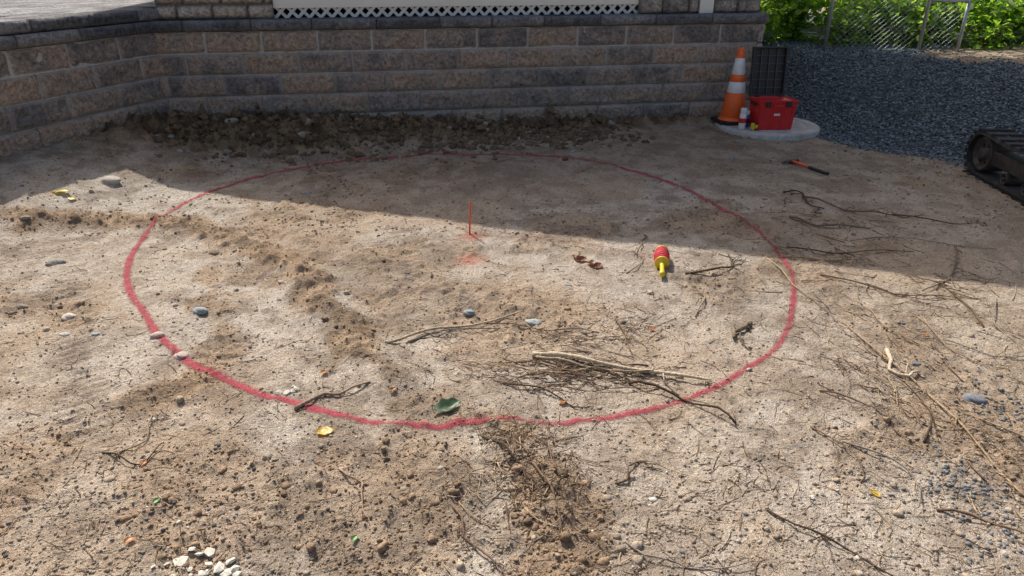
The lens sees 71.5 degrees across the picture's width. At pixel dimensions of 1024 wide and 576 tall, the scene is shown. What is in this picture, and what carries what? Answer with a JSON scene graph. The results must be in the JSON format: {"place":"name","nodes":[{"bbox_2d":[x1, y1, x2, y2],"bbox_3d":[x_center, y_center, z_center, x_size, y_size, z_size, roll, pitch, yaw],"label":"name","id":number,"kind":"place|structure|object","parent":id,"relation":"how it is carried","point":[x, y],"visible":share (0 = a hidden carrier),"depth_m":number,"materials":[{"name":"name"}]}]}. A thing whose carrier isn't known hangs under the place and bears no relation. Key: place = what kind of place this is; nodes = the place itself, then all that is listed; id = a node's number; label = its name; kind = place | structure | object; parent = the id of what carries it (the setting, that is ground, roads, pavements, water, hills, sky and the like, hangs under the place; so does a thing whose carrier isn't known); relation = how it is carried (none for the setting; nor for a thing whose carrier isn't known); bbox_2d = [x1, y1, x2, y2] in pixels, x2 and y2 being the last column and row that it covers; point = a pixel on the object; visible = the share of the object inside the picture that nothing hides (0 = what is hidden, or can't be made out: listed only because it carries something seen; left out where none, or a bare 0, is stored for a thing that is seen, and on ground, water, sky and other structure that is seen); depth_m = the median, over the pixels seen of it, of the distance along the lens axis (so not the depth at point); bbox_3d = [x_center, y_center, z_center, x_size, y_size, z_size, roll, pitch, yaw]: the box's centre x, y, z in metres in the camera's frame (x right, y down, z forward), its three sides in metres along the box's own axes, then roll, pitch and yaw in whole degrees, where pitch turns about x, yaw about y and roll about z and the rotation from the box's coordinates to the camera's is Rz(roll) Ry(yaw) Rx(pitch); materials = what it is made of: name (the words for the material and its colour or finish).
{"place":"outdoors","nodes":[
{"label":"outdoors","id":0,"kind":"place"},
{"bbox_2d":[0,7,1023,575],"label":"ground","id":1,"kind":"structure","parent":0,"point":[188,267],"depth_m":3.32,"materials":[{"name":"soil"}]},
{"bbox_2d":[16,304,27,308],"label":"rock","id":2,"kind":"object","parent":1,"relation":"on","point":[21,306],"visible":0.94,"depth_m":3.57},
{"bbox_2d":[45,258,65,266],"bbox_3d":[-2.619,-0.142,4.080,0.105,0.048,0.087,0,25,0],"label":"rock","id":3,"kind":"object","parent":1,"relation":"on","point":[53,262],"visible":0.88,"depth_m":4.06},
{"bbox_2d":[53,188,69,191],"bbox_3d":[-3.156,-0.679,4.967,0.097,0.020,0.098,20,32,37],"label":"fallen yellow leaf","id":4,"kind":"object","parent":1,"relation":"on","point":[63,190],"visible":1,"depth_m":4.98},
{"bbox_2d":[61,313,76,320],"bbox_3d":[-2.181,0.143,3.498,0.072,0.037,0.062,0,25,0],"label":"rock","id":5,"kind":"object","parent":1,"relation":"on","point":[67,316],"visible":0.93,"depth_m":3.48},
{"bbox_2d":[0,0,159,34],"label":"paver patio","id":6,"kind":"structure","parent":1,"relation":"on","point":[21,16],"depth_m":6.14,"materials":[{"name":"concrete"}]},
{"bbox_2d":[0,33,165,136],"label":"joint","id":7,"kind":"object","parent":1,"relation":"on","point":[38,58],"visible":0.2,"depth_m":5.70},
{"bbox_2d":[0,20,161,50],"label":"coping","id":8,"kind":"object","parent":7,"relation":"on","point":[29,39],"visible":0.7,"depth_m":5.67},
{"bbox_2d":[0,32,169,157],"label":"block courses","id":9,"kind":"object","parent":7,"relation":"on","point":[20,90],"visible":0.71,"depth_m":5.78,"materials":[{"name":"concrete"}]},
{"bbox_2d":[99,176,120,184],"bbox_3d":[-2.978,-0.788,5.271,0.180,0.081,0.114,0,25,0],"label":"rock","id":10,"kind":"object","parent":1,"relation":"on","point":[114,180],"visible":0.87,"depth_m":5.24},
{"bbox_2d":[124,536,135,542],"bbox_3d":[-1.150,0.756,2.140,0.035,0.008,0.022,-21,32,-38],"label":"fallen brown leaf","id":11,"kind":"object","parent":1,"relation":"on","point":[128,539],"visible":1,"depth_m":2.14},
{"bbox_2d":[110,413,177,456],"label":"fallen stick","id":12,"kind":"object","parent":1,"relation":"on","point":[147,433],"visible":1,"depth_m":2.61,"materials":[{"name":"wood"}]},
{"bbox_2d":[102,439,194,479],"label":"fallen stick","id":13,"kind":"object","parent":1,"relation":"on","point":[149,458],"visible":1,"depth_m":2.49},
{"bbox_2d":[149,331,164,338],"bbox_3d":[-1.649,0.222,3.304,0.070,0.035,0.049,0,25,0],"label":"rock","id":14,"kind":"object","parent":1,"relation":"on","point":[157,334],"visible":0.99,"depth_m":3.29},
{"bbox_2d":[173,351,188,359],"bbox_3d":[-1.460,0.300,3.141,0.063,0.029,0.059,-16,30,-31],"label":"rock","id":15,"kind":"object","parent":1,"relation":"on","point":[180,355],"visible":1,"depth_m":3.13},
{"bbox_2d":[192,307,207,314],"bbox_3d":[-1.543,0.109,3.517,0.082,0.032,0.060,0,25,0],"label":"rock","id":16,"kind":"object","parent":1,"relation":"on","point":[200,310],"visible":1,"depth_m":3.50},
{"bbox_2d":[209,250,219,254],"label":"rock","id":17,"kind":"object","parent":1,"relation":"on","point":[214,252],"visible":1,"depth_m":4.25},
{"bbox_2d":[151,385,299,575],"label":"pebbles","id":18,"kind":"object","parent":1,"relation":"on","point":[219,567],"visible":1,"depth_m":2.05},
{"bbox_2d":[224,118,238,123],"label":"rock","id":19,"kind":"object","parent":1,"relation":"on","point":[235,120],"visible":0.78,"depth_m":6.62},
{"bbox_2d":[316,427,333,434],"bbox_3d":[-0.693,0.528,2.630,0.050,0.010,0.054,19,31,34],"label":"fallen yellow leaf","id":20,"kind":"object","parent":1,"relation":"on","point":[324,430],"visible":1,"depth_m":2.63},
{"bbox_2d":[294,381,370,409],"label":"fallen stick","id":21,"kind":"object","parent":1,"relation":"on","point":[303,403],"visible":1,"depth_m":2.85,"materials":[{"name":"wood"}]},
{"bbox_2d":[338,467,389,517],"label":"fallen stick","id":22,"kind":"object","parent":1,"relation":"on","point":[349,476],"visible":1,"depth_m":2.35,"materials":[{"name":"wood"}]},
{"bbox_2d":[434,398,460,411],"bbox_3d":[-0.250,0.454,2.760,0.115,0.021,0.072,-13,37,-26],"label":"fallen green leaf","id":23,"kind":"object","parent":1,"relation":"on","point":[443,404],"visible":1,"depth_m":2.77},
{"bbox_2d":[384,308,522,342],"bbox_3d":[-0.271,0.177,3.377,0.688,0.030,0.161,-17,30,-32],"label":"fallen stick","id":24,"kind":"object","parent":1,"relation":"on","point":[433,328],"visible":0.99,"depth_m":3.34,"materials":[{"name":"wood"}]},
{"bbox_2d":[153,23,757,113],"bbox_3d":[-0.410,-2.048,7.268,6.000,1.170,0.278,-4,25,-9],"label":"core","id":25,"kind":"object","parent":1,"relation":"on","point":[424,48],"visible":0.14,"depth_m":7.00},
{"bbox_2d":[169,0,272,20],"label":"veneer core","id":26,"kind":"object","parent":25,"relation":"on","point":[211,5],"depth_m":6.55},
{"bbox_2d":[140,12,768,31],"bbox_3d":[-0.435,-2.801,7.370,6.088,0.098,1.234,-4,25,-9],"label":"coping","id":27,"kind":"object","parent":25,"relation":"on","point":[385,22],"visible":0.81,"depth_m":6.81,"materials":[{"name":"concrete"}]},
{"bbox_2d":[274,4,637,18],"bbox_3d":[-0.480,-2.711,7.002,4.025,0.155,0.023,-4,25,-9],"label":"lattice","id":28,"kind":"object","parent":27,"relation":"on","point":[447,9],"visible":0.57,"depth_m":6.98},
{"bbox_2d":[154,0,760,19],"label":"stone veneer","id":29,"kind":"object","parent":27,"relation":"on","point":[259,9],"visible":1,"depth_m":6.59,"materials":[{"name":"stone"}]},
{"bbox_2d":[698,0,713,12],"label":"post","id":30,"kind":"object","parent":27,"relation":"on","point":[705,6],"visible":0.8,"depth_m":7.29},
{"bbox_2d":[154,23,765,122],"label":"block courses","id":31,"kind":"object","parent":25,"relation":"on","point":[520,79],"visible":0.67,"depth_m":7.03,"materials":[{"name":"concrete"}]},
{"bbox_2d":[408,324,508,342],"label":"fallen stick","id":32,"kind":"object","parent":1,"relation":"on","point":[421,336],"visible":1,"depth_m":3.32,"materials":[{"name":"wood"}]},
{"bbox_2d":[123,153,797,429],"bbox_3d":[-0.390,-0.349,4.489,4.048,0.057,4.161,0,25,0],"label":"painted circle","id":33,"kind":"object","parent":1,"relation":"on","point":[194,365],"visible":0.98,"depth_m":3.07,"materials":[{"name":"red paint"}]},
{"bbox_2d":[463,309,474,315],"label":"rock","id":34,"kind":"object","parent":1,"relation":"on","point":[469,312],"visible":1,"depth_m":3.50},
{"bbox_2d":[469,202,470,234],"bbox_3d":[-0.264,-0.414,4.474,0.023,0.262,0.012,0,25,0],"label":"survey stake","id":35,"kind":"object","parent":1,"relation":"on","point":[470,219],"visible":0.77,"depth_m":4.46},
{"bbox_2d":[446,504,538,575],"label":"fallen stick","id":36,"kind":"object","parent":1,"relation":"on","point":[468,540],"visible":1,"depth_m":2.12,"materials":[{"name":"wood"}]},
{"bbox_2d":[0,58,1023,575],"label":"dirt clods","id":37,"kind":"object","parent":1,"relation":"on","point":[570,132],"visible":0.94,"depth_m":2.82,"materials":[{"name":"soil"}]},
{"bbox_2d":[0,124,1023,575],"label":"twigs and pine straw","id":38,"kind":"object","parent":1,"relation":"on","point":[542,440],"visible":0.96,"depth_m":2.61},
{"bbox_2d":[0,120,1023,575],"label":"pebbles","id":39,"kind":"object","parent":1,"relation":"on","point":[632,476],"visible":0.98,"depth_m":2.38,"materials":[{"name":"stone"}]},
{"bbox_2d":[482,436,556,497],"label":"fallen stick","id":40,"kind":"object","parent":1,"relation":"on","point":[503,444],"visible":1,"depth_m":2.46,"materials":[{"name":"wood"}]},
{"bbox_2d":[525,319,541,325],"bbox_3d":[0.102,0.167,3.421,0.082,0.032,0.058,0,25,0],"label":"rock","id":41,"kind":"object","parent":1,"relation":"on","point":[532,322],"visible":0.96,"depth_m":3.41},
{"bbox_2d":[486,322,598,338],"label":"fallen stick","id":42,"kind":"object","parent":1,"relation":"on","point":[546,330],"visible":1,"depth_m":3.34,"materials":[{"name":"wood"}]},
{"bbox_2d":[503,381,588,408],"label":"fallen stick","id":43,"kind":"object","parent":1,"relation":"on","point":[518,385],"visible":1,"depth_m":2.87,"materials":[{"name":"wood"}]},
{"bbox_2d":[524,466,572,543],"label":"fallen stick","id":44,"kind":"object","parent":1,"relation":"on","point":[558,481],"visible":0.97,"depth_m":2.28,"materials":[{"name":"wood"}]},
{"bbox_2d":[529,456,569,533],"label":"fallen stick","id":45,"kind":"object","parent":1,"relation":"on","point":[540,472],"visible":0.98,"depth_m":2.31,"materials":[{"name":"wood"}]},
{"bbox_2d":[513,359,595,383],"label":"fallen stick","id":46,"kind":"object","parent":1,"relation":"on","point":[552,366],"visible":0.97,"depth_m":3.04,"materials":[{"name":"wood"}]},
{"bbox_2d":[474,234,669,276],"bbox_3d":[0.370,-0.285,4.281,1.299,0.091,0.331,16,29,30],"label":"string line reel","id":47,"kind":"object","parent":1,"relation":"on","point":[661,258],"visible":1,"depth_m":3.98,"materials":[{"name":"yellow plastic"}]},
{"bbox_2d":[576,255,586,260],"bbox_3d":[0.401,-0.170,4.112,0.070,0.023,0.045,-7,37,-16],"label":"fallen brown leaf","id":48,"kind":"object","parent":1,"relation":"on","point":[580,258],"visible":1,"depth_m":4.12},
{"bbox_2d":[530,360,644,385],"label":"fallen stick","id":49,"kind":"object","parent":1,"relation":"on","point":[581,368],"visible":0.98,"depth_m":3.00,"materials":[{"name":"wood"}]},
{"bbox_2d":[535,355,650,372],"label":"fallen stick","id":50,"kind":"object","parent":1,"relation":"on","point":[558,359],"visible":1,"depth_m":3.05,"materials":[{"name":"wood"}]},
{"bbox_2d":[533,385,656,400],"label":"fallen stick","id":51,"kind":"object","parent":1,"relation":"on","point":[590,390],"visible":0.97,"depth_m":2.88,"materials":[{"name":"wood"}]},
{"bbox_2d":[594,262,601,267],"bbox_3d":[0.491,-0.130,4.043,0.045,0.015,0.070,26,34,23],"label":"fallen brown leaf","id":52,"kind":"object","parent":1,"relation":"on","point":[598,265],"visible":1,"depth_m":4.05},
{"bbox_2d":[532,351,726,390],"bbox_3d":[0.489,0.335,3.026,0.832,0.051,0.117,9,27,19],"label":"fallen stick","id":53,"kind":"object","parent":1,"relation":"on","point":[582,358],"visible":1,"depth_m":3.02,"materials":[{"name":"wood"}]},
{"bbox_2d":[612,249,648,273],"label":"fallen stick","id":54,"kind":"object","parent":1,"relation":"on","point":[641,256],"visible":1,"depth_m":4.13,"materials":[{"name":"wood"}]},
{"bbox_2d":[614,317,648,351],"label":"fallen stick","id":55,"kind":"object","parent":1,"relation":"on","point":[620,325],"visible":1,"depth_m":3.33,"materials":[{"name":"wood"}]},
{"bbox_2d":[615,460,680,483],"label":"fallen stick","id":56,"kind":"object","parent":1,"relation":"on","point":[627,475],"visible":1,"depth_m":2.44,"materials":[{"name":"wood"}]},
{"bbox_2d":[628,380,736,423],"bbox_3d":[0.672,0.435,2.815,0.465,0.041,0.040,18,31,34],"label":"fallen stick","id":57,"kind":"object","parent":1,"relation":"on","point":[675,395],"visible":1,"depth_m":2.83,"materials":[{"name":"wood"}]},
{"bbox_2d":[625,541,754,573],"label":"fallen stick","id":58,"kind":"object","parent":1,"relation":"on","point":[668,559],"visible":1,"depth_m":2.06,"materials":[{"name":"wood"}]},
{"bbox_2d":[682,282,716,316],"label":"fallen stick","id":59,"kind":"object","parent":1,"relation":"on","point":[704,296],"visible":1,"depth_m":3.63,"materials":[{"name":"wood"}]},
{"bbox_2d":[685,253,748,274],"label":"fallen stick","id":60,"kind":"object","parent":1,"relation":"on","point":[709,269],"visible":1,"depth_m":3.94,"materials":[{"name":"wood"}]},
{"bbox_2d":[732,321,752,350],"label":"fallen stick","id":61,"kind":"object","parent":1,"relation":"on","point":[746,325],"visible":1,"depth_m":3.31,"materials":[{"name":"wood"}]},
{"bbox_2d":[715,118,819,140],"bbox_3d":[2.600,-1.615,7.279,1.024,0.135,1.024,0,25,0],"label":"concrete access lid","id":62,"kind":"object","parent":1,"relation":"on","point":[800,129],"visible":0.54,"depth_m":6.92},
{"bbox_2d":[710,47,745,125],"bbox_3d":[2.270,-2.046,7.178,0.360,0.730,0.360,-3,25,-6],"label":"traffic cone","id":63,"kind":"object","parent":62,"relation":"on","point":[734,103],"visible":0.89,"depth_m":7.15,"materials":[{"name":"orange plastic"}]},
{"bbox_2d":[738,108,746,128],"bbox_3d":[2.270,-1.667,6.991,0.068,0.200,0.068,0,25,0],"label":"spray paint can","id":64,"kind":"object","parent":62,"relation":"on","point":[742,119],"visible":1,"depth_m":6.97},
{"bbox_2d":[745,110,750,127],"bbox_3d":[2.330,-1.682,7.072,0.068,0.160,0.068,0,25,0],"label":"spray paint can","id":65,"kind":"object","parent":62,"relation":"on","point":[748,119],"visible":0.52,"depth_m":7.05,"materials":[{"name":"blue metal"}]},
{"bbox_2d":[750,122,757,129],"bbox_3d":[2.372,-1.583,6.962,0.078,0.072,0.044,-7,26,-16],"label":"tape measure","id":66,"kind":"object","parent":62,"relation":"on","point":[754,125],"visible":1,"depth_m":6.95,"materials":[{"name":"yellow plastic"}]},
{"bbox_2d":[749,46,798,129],"bbox_3d":[2.563,-1.956,6.966,0.410,0.748,0.397,-1,25,-3],"label":"toolbox","id":67,"kind":"object","parent":62,"relation":"on","point":[769,109],"visible":1,"depth_m":7.00,"materials":[{"name":"red plastic"}]},
{"bbox_2d":[759,1,816,43],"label":"shrub","id":68,"kind":"object","parent":1,"relation":"on","point":[775,22],"visible":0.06,"depth_m":9.19,"materials":[{"name":"green plant"}]},
{"bbox_2d":[766,258,829,322],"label":"fallen stick","id":69,"kind":"object","parent":1,"relation":"on","point":[782,270],"visible":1,"depth_m":3.81,"materials":[{"name":"wood"}]},
{"bbox_2d":[783,190,824,211],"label":"fallen stick","id":70,"kind":"object","parent":1,"relation":"on","point":[806,201],"visible":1,"depth_m":5.07,"materials":[{"name":"wood"}]},
{"bbox_2d":[781,158,828,174],"bbox_3d":[2.443,-1.002,5.894,0.166,0.034,0.438,-9,26,-19],"label":"hammer","id":71,"kind":"object","parent":1,"relation":"on","point":[796,161],"visible":1,"depth_m":5.93,"materials":[{"name":"black plastic"}]},
{"bbox_2d":[760,0,863,41],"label":"shrub","id":72,"kind":"object","parent":1,"relation":"on","point":[796,17],"visible":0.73,"depth_m":9.40,"materials":[{"name":"green plant"}]},
{"bbox_2d":[779,256,863,265],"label":"fallen stick","id":73,"kind":"object","parent":1,"relation":"on","point":[833,260],"visible":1,"depth_m":4.11,"materials":[{"name":"wood"}]},
{"bbox_2d":[789,215,870,228],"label":"fallen stick","id":74,"kind":"object","parent":1,"relation":"on","point":[809,223],"visible":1,"depth_m":4.62,"materials":[{"name":"wood"}]},
{"bbox_2d":[767,509,893,575],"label":"fallen stick","id":75,"kind":"object","parent":1,"relation":"on","point":[817,532],"visible":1,"depth_m":2.15,"materials":[{"name":"wood"}]},
{"bbox_2d":[808,2,882,45],"bbox_3d":[4.302,-3.414,9.152,0.815,0.653,1.111,16,29,31],"label":"shrub","id":76,"kind":"object","parent":1,"relation":"on","point":[835,28],"visible":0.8,"depth_m":9.02,"materials":[{"name":"green plant"}]},
{"bbox_2d":[786,244,913,255],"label":"fallen stick","id":77,"kind":"object","parent":1,"relation":"on","point":[841,252],"visible":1,"depth_m":4.23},
{"bbox_2d":[810,425,891,491],"bbox_3d":[1.184,0.583,2.498,0.149,0.031,0.364,0,25,0],"label":"fallen stick","id":78,"kind":"object","parent":1,"relation":"on","point":[837,441],"visible":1,"depth_m":2.52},
{"bbox_2d":[802,196,923,217],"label":"fallen stick","id":79,"kind":"object","parent":1,"relation":"on","point":[855,210],"visible":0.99,"depth_m":4.85,"materials":[{"name":"wood"}]},
{"bbox_2d":[819,390,914,439],"bbox_3d":[1.349,0.474,2.733,0.348,0.036,0.200,15,29,29],"label":"fallen stick","id":80,"kind":"object","parent":1,"relation":"on","point":[837,393],"visible":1,"depth_m":2.78,"materials":[{"name":"wood"}]},
{"bbox_2d":[808,0,945,43],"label":"shrub","id":81,"kind":"object","parent":1,"relation":"on","point":[874,11],"visible":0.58,"depth_m":9.16,"materials":[{"name":"green plant"}]},
{"bbox_2d":[837,354,921,410],"bbox_3d":[1.499,0.380,2.950,0.108,0.031,0.470,-6,26,-12],"label":"fallen stick","id":82,"kind":"object","parent":1,"relation":"on","point":[880,378],"visible":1,"depth_m":2.95,"materials":[{"name":"wood"}]},
{"bbox_2d":[817,273,961,299],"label":"fallen stick","id":83,"kind":"object","parent":1,"relation":"on","point":[882,289],"visible":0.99,"depth_m":3.75,"materials":[{"name":"wood"}]},
{"bbox_2d":[762,36,1023,180],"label":"gravel pile","id":84,"kind":"object","parent":1,"relation":"on","point":[798,45],"visible":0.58,"depth_m":7.29,"materials":[{"name":"gravel"}]},
{"bbox_2d":[842,440,950,527],"bbox_3d":[1.333,0.637,2.394,0.156,0.029,0.466,-7,26,-15],"label":"fallen stick","id":85,"kind":"object","parent":1,"relation":"on","point":[878,452],"visible":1,"depth_m":2.45,"materials":[{"name":"wood"}]},
{"bbox_2d":[823,0,971,51],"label":"chain link fence","id":86,"kind":"object","parent":1,"relation":"on","point":[925,19],"visible":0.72,"depth_m":8.52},
{"bbox_2d":[884,348,919,377],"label":"fallen stick","id":87,"kind":"object","parent":1,"relation":"on","point":[888,354],"visible":1,"depth_m":3.02,"materials":[{"name":"wood"}]},
{"bbox_2d":[858,2,947,48],"bbox_3d":[5.025,-3.317,9.008,0.953,0.593,0.932,19,31,35],"label":"shrub","id":88,"kind":"object","parent":1,"relation":"on","point":[911,35],"visible":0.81,"depth_m":8.95,"materials":[{"name":"green plant"}]},
{"bbox_2d":[867,305,942,358],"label":"fallen stick","id":89,"kind":"object","parent":1,"relation":"on","point":[897,332],"visible":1,"depth_m":3.30,"materials":[{"name":"wood"}]},
{"bbox_2d":[874,374,946,442],"bbox_3d":[1.607,0.458,2.774,0.249,0.032,0.467,0,25,0],"label":"fallen stick","id":90,"kind":"object","parent":1,"relation":"on","point":[928,430],"visible":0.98,"depth_m":2.79,"materials":[{"name":"wood"}]},
{"bbox_2d":[851,235,996,248],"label":"fallen stick","id":91,"kind":"object","parent":1,"relation":"on","point":[918,239],"visible":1,"depth_m":4.39,"materials":[{"name":"wood"}]},
{"bbox_2d":[839,318,1023,495],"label":"fallen stick","id":92,"kind":"object","parent":1,"relation":"on","point":[971,434],"visible":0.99,"depth_m":2.62,"materials":[{"name":"wood"}]},
{"bbox_2d":[892,214,984,223],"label":"fallen stick","id":93,"kind":"object","parent":1,"relation":"on","point":[938,220],"visible":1,"depth_m":4.69,"materials":[{"name":"wood"}]},
{"bbox_2d":[906,272,984,327],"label":"fallen stick","id":94,"kind":"object","parent":1,"relation":"on","point":[974,312],"visible":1,"depth_m":3.68,"materials":[{"name":"wood"}]},
{"bbox_2d":[922,245,971,290],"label":"fallen stick","id":95,"kind":"object","parent":1,"relation":"on","point":[955,260],"visible":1,"depth_m":3.92,"materials":[{"name":"wood"}]},
{"bbox_2d":[884,0,1023,44],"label":"shrub","id":96,"kind":"object","parent":1,"relation":"on","point":[963,9],"visible":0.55,"depth_m":9.01,"materials":[{"name":"green plant"}]},
{"bbox_2d":[917,316,1023,382],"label":"fallen stick","id":97,"kind":"object","parent":1,"relation":"on","point":[961,354],"visible":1,"depth_m":3.14,"materials":[{"name":"wood"}]},
{"bbox_2d":[924,337,1023,370],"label":"fallen stick","id":98,"kind":"object","parent":1,"relation":"on","point":[980,351],"visible":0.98,"depth_m":3.17,"materials":[{"name":"wood"}]},
{"bbox_2d":[961,393,987,404],"bbox_3d":[1.839,0.441,2.832,0.090,0.035,0.067,0,25,0],"label":"rock","id":99,"kind":"object","parent":1,"relation":"on","point":[977,399],"visible":0.97,"depth_m":2.82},
{"bbox_2d":[936,508,1023,545],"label":"fallen stick","id":100,"kind":"object","parent":1,"relation":"on","point":[967,513],"visible":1,"depth_m":2.21,"materials":[{"name":"wood"}]},
{"bbox_2d":[939,7,1023,50],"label":"shrub","id":101,"kind":"object","parent":1,"relation":"on","point":[987,38],"visible":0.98,"depth_m":8.77,"materials":[{"name":"green plant"}]},
{"bbox_2d":[950,0,1023,42],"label":"shrub","id":102,"kind":"object","parent":1,"relation":"on","point":[1012,17],"visible":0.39,"depth_m":9.07,"materials":[{"name":"green plant"}]},
{"bbox_2d":[963,128,1023,205],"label":"excavator track","id":103,"kind":"structure","parent":1,"relation":"on","point":[990,156],"depth_m":5.46,"materials":[{"name":"rubber"}]},
{"bbox_2d":[963,411,1023,438],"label":"fallen stick","id":104,"kind":"object","parent":1,"relation":"on","point":[1007,429],"visible":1,"depth_m":2.65,"materials":[{"name":"wood"}]},
{"bbox_2d":[982,297,1023,342],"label":"fallen stick","id":105,"kind":"object","parent":1,"relation":"on","point":[1002,321],"visible":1,"depth_m":3.40,"materials":[{"name":"wood"}]},
{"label":"floor","id":106,"kind":"structure","parent":0,"visible":0},
{"bbox_2d":[272,0,633,24],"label":"crawlspace","id":107,"kind":"object","parent":106,"relation":"attached to","point":[398,10],"visible":0.11,"depth_m":7.23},
{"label":"front wall","id":108,"kind":"object","parent":106,"relation":"on","visible":0},
{"bbox_2d":[273,0,638,7],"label":"trim board","id":109,"kind":"object","parent":108,"relation":"attached to","point":[340,3],"depth_m":6.87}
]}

